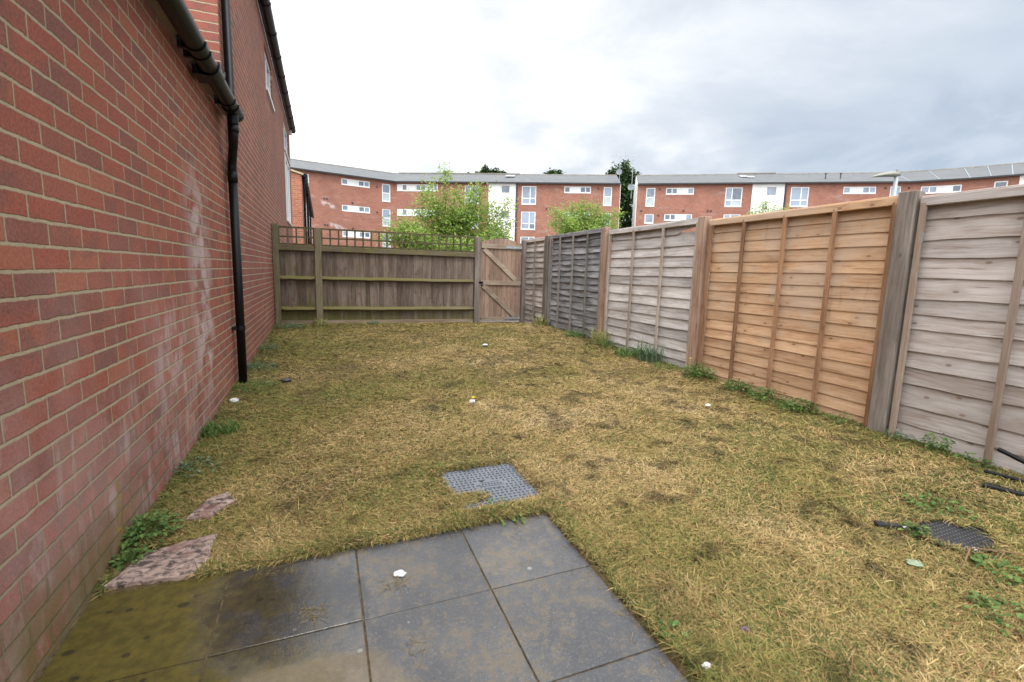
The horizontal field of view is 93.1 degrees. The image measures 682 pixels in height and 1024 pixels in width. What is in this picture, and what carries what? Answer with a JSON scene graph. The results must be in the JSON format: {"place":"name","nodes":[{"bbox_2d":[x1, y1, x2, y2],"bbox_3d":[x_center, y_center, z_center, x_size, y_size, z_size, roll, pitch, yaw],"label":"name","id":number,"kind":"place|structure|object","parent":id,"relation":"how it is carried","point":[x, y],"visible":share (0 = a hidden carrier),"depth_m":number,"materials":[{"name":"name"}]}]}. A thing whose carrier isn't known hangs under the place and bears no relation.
{"place":"outdoors","nodes":[
{"label":"outdoors","id":0,"kind":"place"},
{"bbox_2d":[34,513,687,681],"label":"patio","id":1,"kind":"structure","parent":0,"point":[234,626],"depth_m":1.60,"materials":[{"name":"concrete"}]},
{"bbox_2d":[393,570,405,576],"bbox_3d":[-0.427,0.887,1.854,0.047,0.016,0.042,2,8,3],"label":"paper scrap","id":2,"kind":"object","parent":1,"relation":"on","point":[398,573],"visible":1,"depth_m":1.84,"materials":[{"name":"white paper"}]},
{"bbox_2d":[482,497,530,526],"bbox_3d":[-0.021,0.805,2.303,0.234,0.036,0.236,3,8,10],"label":"weed","id":3,"kind":"object","parent":1,"relation":"on","point":[502,520],"visible":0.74,"depth_m":2.25,"materials":[{"name":"green plant"}]},
{"bbox_2d":[245,516,679,681],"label":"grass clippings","id":4,"kind":"object","parent":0,"point":[311,608],"depth_m":1.67,"materials":[{"name":"plant"}]},
{"bbox_2d":[89,321,1023,681],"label":"lawn","id":5,"kind":"structure","parent":0,"point":[499,360],"depth_m":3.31,"materials":[{"name":"plant"}]},
{"bbox_2d":[108,547,153,571],"bbox_3d":[-1.486,0.842,1.895,0.142,0.052,0.134,-2,9,-21],"label":"weed","id":6,"kind":"object","parent":5,"relation":"on","point":[135,552],"visible":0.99,"depth_m":1.89,"materials":[{"name":"green plant"}]},
{"bbox_2d":[120,509,183,550],"bbox_3d":[-1.531,0.795,2.082,0.215,0.092,0.288,-2,9,-21],"label":"weed","id":7,"kind":"object","parent":5,"relation":"on","point":[136,526],"visible":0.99,"depth_m":2.05,"materials":[{"name":"green plant"}]},
{"bbox_2d":[104,534,217,589],"bbox_3d":[-1.359,0.871,1.905,0.313,0.057,0.280,-2,9,-21],"label":"broken stone","id":8,"kind":"object","parent":5,"relation":"on","point":[174,562],"visible":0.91,"depth_m":1.86,"materials":[{"name":"pink stone"}]},
{"bbox_2d":[171,456,220,478],"bbox_3d":[-1.759,0.699,2.719,0.228,0.058,0.277,-2,9,-21],"label":"weed","id":9,"kind":"object","parent":5,"relation":"on","point":[185,466],"visible":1,"depth_m":2.71,"materials":[{"name":"green plant"}]},
{"bbox_2d":[186,492,234,521],"bbox_3d":[-1.413,0.793,2.314,0.132,0.046,0.263,1,8,-3],"label":"broken stone","id":10,"kind":"object","parent":5,"relation":"on","point":[209,508],"visible":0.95,"depth_m":2.28,"materials":[{"name":"pink stone"}]},
{"bbox_2d":[198,418,246,437],"bbox_3d":[-1.987,0.578,3.327,0.306,0.083,0.348,-2,9,-21],"label":"weed","id":11,"kind":"object","parent":5,"relation":"on","point":[232,427],"visible":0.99,"depth_m":3.29,"materials":[{"name":"green plant"}]},
{"bbox_2d":[229,398,238,402],"bbox_3d":[-2.268,0.486,3.958,0.070,0.042,0.052,-2,9,-21],"label":"paper scrap","id":12,"kind":"object","parent":5,"relation":"on","point":[234,400],"visible":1,"depth_m":3.94,"materials":[{"name":"white paper"}]},
{"bbox_2d":[231,379,280,394],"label":"weed","id":13,"kind":"object","parent":5,"relation":"on","point":[246,389],"visible":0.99,"depth_m":4.40,"materials":[{"name":"green plant"}]},
{"bbox_2d":[247,361,276,370],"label":"weed","id":14,"kind":"object","parent":5,"relation":"on","point":[254,366],"visible":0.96,"depth_m":5.23,"materials":[{"name":"green plant"}]},
{"bbox_2d":[258,343,280,348],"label":"weed","id":15,"kind":"object","parent":5,"relation":"on","point":[269,346],"visible":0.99,"depth_m":6.27,"materials":[{"name":"green plant"}]},
{"bbox_2d":[273,322,306,329],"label":"weed","id":16,"kind":"object","parent":5,"relation":"on","point":[289,324],"visible":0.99,"depth_m":8.00,"materials":[{"name":"green plant"}]},
{"bbox_2d":[313,317,327,325],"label":"weed","id":17,"kind":"object","parent":5,"relation":"on","point":[318,322],"visible":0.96,"depth_m":8.40,"materials":[{"name":"green plant"}]},
{"bbox_2d":[438,462,541,509],"bbox_3d":[-0.113,0.791,2.603,0.465,0.070,0.510,-2,9,-21],"label":"inspection cover","id":18,"kind":"object","parent":5,"relation":"on","point":[503,480],"visible":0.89,"depth_m":2.61,"materials":[{"name":"grey metal"}]},
{"bbox_2d":[532,314,550,325],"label":"weed","id":19,"kind":"object","parent":5,"relation":"on","point":[541,321],"visible":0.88,"depth_m":9.00,"materials":[{"name":"green plant"}]},
{"bbox_2d":[560,329,588,337],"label":"weed","id":20,"kind":"object","parent":5,"relation":"on","point":[573,334],"visible":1,"depth_m":7.69,"materials":[{"name":"green plant"}]},
{"bbox_2d":[584,325,616,344],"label":"weed","id":21,"kind":"object","parent":5,"relation":"on","point":[596,340],"visible":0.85,"depth_m":7.01,"materials":[{"name":"green plant"}]},
{"bbox_2d":[600,337,618,348],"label":"weed","id":22,"kind":"object","parent":5,"relation":"on","point":[607,343],"visible":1,"depth_m":6.76,"materials":[{"name":"green plant"}]},
{"bbox_2d":[614,345,644,357],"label":"weed","id":23,"kind":"object","parent":5,"relation":"on","point":[621,351],"visible":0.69,"depth_m":6.17,"materials":[{"name":"green plant"}]},
{"bbox_2d":[630,340,667,363],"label":"weed","id":24,"kind":"object","parent":5,"relation":"on","point":[651,354],"visible":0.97,"depth_m":5.82,"materials":[{"name":"green plant"}]},
{"bbox_2d":[651,360,680,370],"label":"weed","id":25,"kind":"object","parent":5,"relation":"on","point":[665,365],"visible":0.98,"depth_m":5.45,"materials":[{"name":"green plant"}]},
{"bbox_2d":[652,619,688,638],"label":"weed","id":26,"kind":"object","parent":5,"relation":"on","point":[673,623],"visible":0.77,"depth_m":1.55,"materials":[{"name":"green plant"}]},
{"bbox_2d":[681,362,716,379],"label":"weed","id":27,"kind":"object","parent":5,"relation":"on","point":[697,373],"visible":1,"depth_m":5.07,"materials":[{"name":"green plant"}]},
{"bbox_2d":[701,662,710,668],"bbox_3d":[0.567,0.955,1.417,0.034,0.033,0.026,-2,9,-21],"label":"paper scrap","id":28,"kind":"object","parent":5,"relation":"on","point":[705,664],"visible":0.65,"depth_m":1.41,"materials":[{"name":"white paper"}]},
{"bbox_2d":[722,378,753,393],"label":"weed","id":29,"kind":"object","parent":5,"relation":"on","point":[743,386],"visible":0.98,"depth_m":4.60,"materials":[{"name":"green plant"}]},
{"bbox_2d":[740,626,748,631],"bbox_3d":[0.752,0.934,1.567,0.030,0.023,0.025,-2,9,-21],"label":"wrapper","id":30,"kind":"object","parent":5,"relation":"on","point":[744,629],"visible":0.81,"depth_m":1.56,"materials":[{"name":"plastic"}]},
{"bbox_2d":[748,387,783,400],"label":"weed","id":31,"kind":"object","parent":5,"relation":"on","point":[760,393],"visible":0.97,"depth_m":4.29,"materials":[{"name":"green plant"}]},
{"bbox_2d":[771,396,820,414],"bbox_3d":[2.330,0.519,4.000,0.331,0.123,0.354,-2,9,-21],"label":"weed","id":32,"kind":"object","parent":5,"relation":"on","point":[789,407],"visible":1,"depth_m":3.99,"materials":[{"name":"green plant"}]},
{"bbox_2d":[824,411,858,425],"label":"weed","id":33,"kind":"object","parent":5,"relation":"on","point":[840,419],"visible":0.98,"depth_m":3.68,"materials":[{"name":"green plant"}]},
{"bbox_2d":[884,428,914,441],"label":"weed","id":34,"kind":"object","parent":5,"relation":"on","point":[897,433],"visible":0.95,"depth_m":3.34,"materials":[{"name":"green plant"}]},
{"bbox_2d":[897,520,932,539],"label":"weed","id":35,"kind":"object","parent":5,"relation":"on","point":[918,531],"visible":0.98,"depth_m":2.15,"materials":[{"name":"green plant"}]},
{"bbox_2d":[907,559,923,566],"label":"dead leaf","id":36,"kind":"object","parent":5,"relation":"on","point":[916,563],"visible":1,"depth_m":1.92,"materials":[{"name":"green plant"}]},
{"bbox_2d":[918,430,955,454],"bbox_3d":[2.726,0.650,3.117,0.177,0.144,0.190,-2,9,-21],"label":"weed","id":37,"kind":"object","parent":5,"relation":"on","point":[923,438],"visible":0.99,"depth_m":3.11,"materials":[{"name":"green plant"}]},
{"bbox_2d":[873,520,1006,559],"bbox_3d":[1.917,0.879,2.126,0.468,0.052,0.316,0,8,-8],"label":"drain cover","id":38,"kind":"object","parent":5,"relation":"on","point":[951,533],"visible":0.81,"depth_m":2.15,"materials":[{"name":"grey metal"}]},
{"bbox_2d":[902,493,978,520],"bbox_3d":[2.085,0.812,2.367,0.269,0.070,0.282,-2,9,-21],"label":"weed","id":39,"kind":"object","parent":5,"relation":"on","point":[922,497],"visible":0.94,"depth_m":2.38,"materials":[{"name":"green plant"}]},
{"bbox_2d":[946,450,995,467],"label":"weed","id":40,"kind":"object","parent":5,"relation":"on","point":[971,461],"visible":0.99,"depth_m":2.94,"materials":[{"name":"green plant"}]},
{"bbox_2d":[961,547,1023,569],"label":"twig","id":41,"kind":"object","parent":5,"relation":"on","point":[966,557],"visible":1,"depth_m":1.97,"materials":[{"name":"brown wood"}]},
{"bbox_2d":[963,590,1023,635],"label":"weed","id":42,"kind":"object","parent":5,"relation":"on","point":[998,620],"visible":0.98,"depth_m":1.66,"materials":[{"name":"green plant"}]},
{"bbox_2d":[969,553,1023,584],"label":"weed","id":43,"kind":"object","parent":5,"relation":"on","point":[1004,562],"visible":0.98,"depth_m":1.89,"materials":[{"name":"green plant"}]},
{"bbox_2d":[982,482,1023,496],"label":"black pipe","id":44,"kind":"object","parent":5,"relation":"on","point":[1000,488],"visible":0.95,"depth_m":2.56,"materials":[{"name":"black plastic"}]},
{"bbox_2d":[984,469,1023,483],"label":"black pipe","id":45,"kind":"object","parent":5,"relation":"on","point":[1012,478],"visible":0.95,"depth_m":2.73,"materials":[{"name":"black plastic"}]},
{"bbox_2d":[997,447,1023,463],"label":"black pipe","id":46,"kind":"object","parent":5,"relation":"on","point":[1010,455],"visible":1,"depth_m":2.77,"materials":[{"name":"black plastic"}]},
{"bbox_2d":[480,266,709,354],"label":"ground","id":47,"kind":"structure","parent":0,"point":[550,299],"depth_m":12.29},
{"bbox_2d":[0,0,247,681],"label":"brick extension","id":48,"kind":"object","parent":47,"relation":"on","point":[118,373],"visible":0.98,"depth_m":1.83,"materials":[{"name":"brick"},{"name":"black plastic"}]},
{"bbox_2d":[184,0,295,381],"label":"brick house","id":49,"kind":"structure","parent":47,"relation":"on","point":[235,34],"depth_m":6.42,"materials":[{"name":"brick"},{"name":"black plastic"}]},
{"bbox_2d":[264,51,274,112],"bbox_3d":[-4.276,-4.566,8.466,0.120,0.730,1.300,-2,9,-21],"label":"window","id":50,"kind":"structure","parent":49,"relation":"in","point":[267,72],"depth_m":8.63,"materials":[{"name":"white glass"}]},
{"bbox_2d":[283,122,289,164],"bbox_3d":[-5.851,-5.136,12.503,0.120,0.780,1.920,-2,9,-21],"label":"window","id":51,"kind":"structure","parent":49,"relation":"in","point":[285,135],"depth_m":12.66,"materials":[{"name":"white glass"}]},
{"bbox_2d":[284,152,292,225],"bbox_3d":[-5.871,-3.894,12.684,0.090,1.630,1.920,-2,9,-21],"label":"window","id":52,"kind":"structure","parent":49,"relation":"in","point":[287,176],"depth_m":12.81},
{"bbox_2d":[291,169,313,243],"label":"row house","id":53,"kind":"structure","parent":47,"relation":"on","point":[302,211],"depth_m":19.76,"materials":[{"name":"brick"}]},
{"bbox_2d":[272,223,526,323],"bbox_3d":[-1.907,-1.049,9.141,4.642,2.008,0.108,-2,9,-21],"label":"trellis fence","id":54,"kind":"object","parent":47,"relation":"on","point":[317,279],"visible":0.94,"depth_m":8.92,"materials":[{"name":"brown wood"}]},
{"bbox_2d":[479,239,521,320],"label":"garden gate","id":55,"kind":"structure","parent":54,"relation":"attached to","point":[500,282],"depth_m":9.77,"materials":[{"name":"wood"}]},
{"bbox_2d":[372,162,520,251],"bbox_3d":[-2.220,-3.873,17.030,5.198,4.571,3.722,-2,9,-21],"label":"cherry tree","id":56,"kind":"object","parent":47,"relation":"on","point":[452,223],"visible":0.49,"depth_m":16.71,"materials":[{"name":"green plant"}]},
{"bbox_2d":[290,158,620,264],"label":"apartment block","id":57,"kind":"structure","parent":47,"relation":"on","point":[348,197],"depth_m":50.37,"materials":[{"name":"brick"}]},
{"bbox_2d":[341,178,369,187],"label":"window","id":58,"kind":"structure","parent":57,"relation":"in","point":[349,182],"depth_m":49.33,"materials":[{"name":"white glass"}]},
{"bbox_2d":[342,205,369,212],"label":"window","id":59,"kind":"structure","parent":57,"relation":"in","point":[349,208],"depth_m":49.69,"materials":[{"name":"white glass"}]},
{"bbox_2d":[342,231,369,238],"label":"window","id":60,"kind":"structure","parent":57,"relation":"in","point":[350,234],"depth_m":50.11,"materials":[{"name":"white glass"}]},
{"bbox_2d":[382,184,389,201],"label":"window","id":61,"kind":"structure","parent":57,"relation":"in","point":[385,187],"depth_m":51.23,"materials":[{"name":"white glass"}]},
{"bbox_2d":[382,209,389,226],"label":"window","id":62,"kind":"structure","parent":57,"relation":"in","point":[385,212],"depth_m":51.56,"materials":[{"name":"white glass"}]},
{"bbox_2d":[382,233,390,246],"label":"window","id":63,"kind":"structure","parent":57,"relation":"in","point":[384,238],"depth_m":51.87,"materials":[{"name":"white glass"}]},
{"bbox_2d":[397,209,431,215],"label":"window","id":64,"kind":"structure","parent":57,"relation":"in","point":[406,211],"depth_m":51.86,"materials":[{"name":"white glass"}]},
{"bbox_2d":[397,184,437,191],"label":"window","id":65,"kind":"structure","parent":57,"relation":"in","point":[400,187],"depth_m":51.44,"materials":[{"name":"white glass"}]},
{"bbox_2d":[465,185,478,203],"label":"window","id":66,"kind":"structure","parent":57,"relation":"in","point":[467,187],"depth_m":50.90,"materials":[{"name":"white glass"}]},
{"bbox_2d":[502,186,509,192],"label":"window","id":67,"kind":"structure","parent":57,"relation":"in","point":[505,189],"depth_m":50.42,"materials":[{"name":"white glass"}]},
{"bbox_2d":[520,236,534,242],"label":"window","id":68,"kind":"structure","parent":57,"relation":"in","point":[521,238],"depth_m":50.98,"materials":[{"name":"white glass"}]},
{"bbox_2d":[520,211,535,229],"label":"window","id":69,"kind":"structure","parent":57,"relation":"in","point":[527,218],"depth_m":50.70,"materials":[{"name":"white glass"}]},
{"bbox_2d":[521,186,535,204],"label":"window","id":70,"kind":"structure","parent":57,"relation":"in","point":[528,192],"depth_m":50.33,"materials":[{"name":"white glass"}]},
{"bbox_2d":[564,186,590,192],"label":"window","id":71,"kind":"structure","parent":57,"relation":"in","point":[567,189],"depth_m":49.73,"materials":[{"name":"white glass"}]},
{"bbox_2d":[603,187,611,205],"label":"window","id":72,"kind":"structure","parent":57,"relation":"in","point":[607,195],"depth_m":49.54,"materials":[{"name":"white glass"}]},
{"bbox_2d":[612,154,627,179],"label":"tv aerial","id":73,"kind":"object","parent":57,"relation":"attached to","point":[618,171],"visible":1,"depth_m":49.04,"materials":[{"name":"metal"}]},
{"bbox_2d":[625,155,636,193],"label":"tv aerial","id":74,"kind":"object","parent":57,"relation":"attached to","point":[630,186],"visible":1,"depth_m":49.32,"materials":[{"name":"metal"}]},
{"bbox_2d":[467,164,506,172],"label":"broadleaf tree","id":75,"kind":"object","parent":47,"relation":"on","point":[486,170],"visible":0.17,"depth_m":71.57,"materials":[{"name":"green plant"}]},
{"bbox_2d":[544,167,565,173],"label":"broadleaf tree","id":76,"kind":"object","parent":47,"relation":"on","point":[551,171],"visible":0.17,"depth_m":71.50,"materials":[{"name":"green plant"}]},
{"bbox_2d":[546,196,623,235],"bbox_3d":[3.484,-4.791,23.373,4.053,4.420,3.089,2,8,0],"label":"cherry tree","id":77,"kind":"object","parent":47,"relation":"on","point":[573,222],"visible":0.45,"depth_m":23.04,"materials":[{"name":"green plant"}]},
{"bbox_2d":[605,159,641,228],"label":"broadleaf tree","id":78,"kind":"object","parent":47,"relation":"on","point":[626,195],"visible":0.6,"depth_m":58.05,"materials":[{"name":"green plant"}]},
{"bbox_2d":[741,194,794,215],"bbox_3d":[11.695,-4.365,22.504,3.007,4.671,1.693,-2,9,-21],"label":"cherry tree","id":79,"kind":"object","parent":47,"relation":"on","point":[763,209],"visible":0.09,"depth_m":22.04,"materials":[{"name":"green plant"}]},
{"bbox_2d":[524,184,1023,475],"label":"panel fence","id":80,"kind":"object","parent":47,"relation":"on","point":[904,311],"visible":0.89,"depth_m":3.79,"materials":[{"name":"wood"}]},
{"bbox_2d":[632,162,1023,257],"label":"apartment block","id":81,"kind":"structure","parent":47,"relation":"on","point":[665,198],"depth_m":47.06,"materials":[{"name":"brick"}]},
{"bbox_2d":[644,214,653,223],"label":"window","id":82,"kind":"structure","parent":81,"relation":"in","point":[649,218],"depth_m":49.35,"materials":[{"name":"white glass"}]},
{"bbox_2d":[645,188,655,206],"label":"window","id":83,"kind":"structure","parent":81,"relation":"in","point":[650,192],"depth_m":49.06,"materials":[{"name":"white glass"}]},
{"bbox_2d":[664,214,691,220],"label":"window","id":84,"kind":"structure","parent":81,"relation":"in","point":[667,217],"depth_m":48.78,"materials":[{"name":"white glass"}]},
{"bbox_2d":[666,188,693,194],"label":"window","id":85,"kind":"structure","parent":81,"relation":"in","point":[669,191],"depth_m":48.40,"materials":[{"name":"white glass"}]},
{"bbox_2d":[723,214,739,217],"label":"window","id":86,"kind":"structure","parent":81,"relation":"in","point":[725,215],"depth_m":47.81,"materials":[{"name":"white glass"}]},
{"bbox_2d":[724,187,742,206],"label":"window","id":87,"kind":"structure","parent":81,"relation":"in","point":[733,196],"depth_m":47.55,"materials":[{"name":"white glass"}]},
{"bbox_2d":[767,187,775,194],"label":"window","id":88,"kind":"structure","parent":81,"relation":"in","point":[770,190],"depth_m":46.74,"materials":[{"name":"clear glass"}]},
{"bbox_2d":[789,187,808,206],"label":"window","id":89,"kind":"structure","parent":81,"relation":"in","point":[799,195],"depth_m":46.41,"materials":[{"name":"white glass"}]},
{"bbox_2d":[843,187,875,193],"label":"window","id":90,"kind":"structure","parent":81,"relation":"in","point":[847,190],"depth_m":45.33,"materials":[{"name":"white glass"}]},
{"bbox_2d":[889,186,900,196],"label":"window","id":91,"kind":"structure","parent":81,"relation":"in","point":[898,187],"depth_m":44.78,"materials":[{"name":"white glass"}]},
{"bbox_2d":[921,184,961,193],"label":"window","id":92,"kind":"structure","parent":81,"relation":"in","point":[944,188],"depth_m":43.34,"materials":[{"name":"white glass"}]},
{"bbox_2d":[994,181,1007,186],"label":"window","id":93,"kind":"structure","parent":81,"relation":"in","point":[998,183],"depth_m":41.16,"materials":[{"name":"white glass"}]},
{"bbox_2d":[872,169,900,195],"bbox_3d":[13.076,-3.531,17.382,0.982,5.030,0.339,3,8,8],"label":"street lamp","id":94,"kind":"object","parent":47,"relation":"on","point":[896,174],"visible":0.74,"depth_m":17.00,"materials":[{"name":"white metal"}]},
{"bbox_2d":[266,0,1023,222],"label":"sky","id":95,"kind":"structure","parent":0,"point":[393,86],"materials":[{"name":"white"}]}
]}

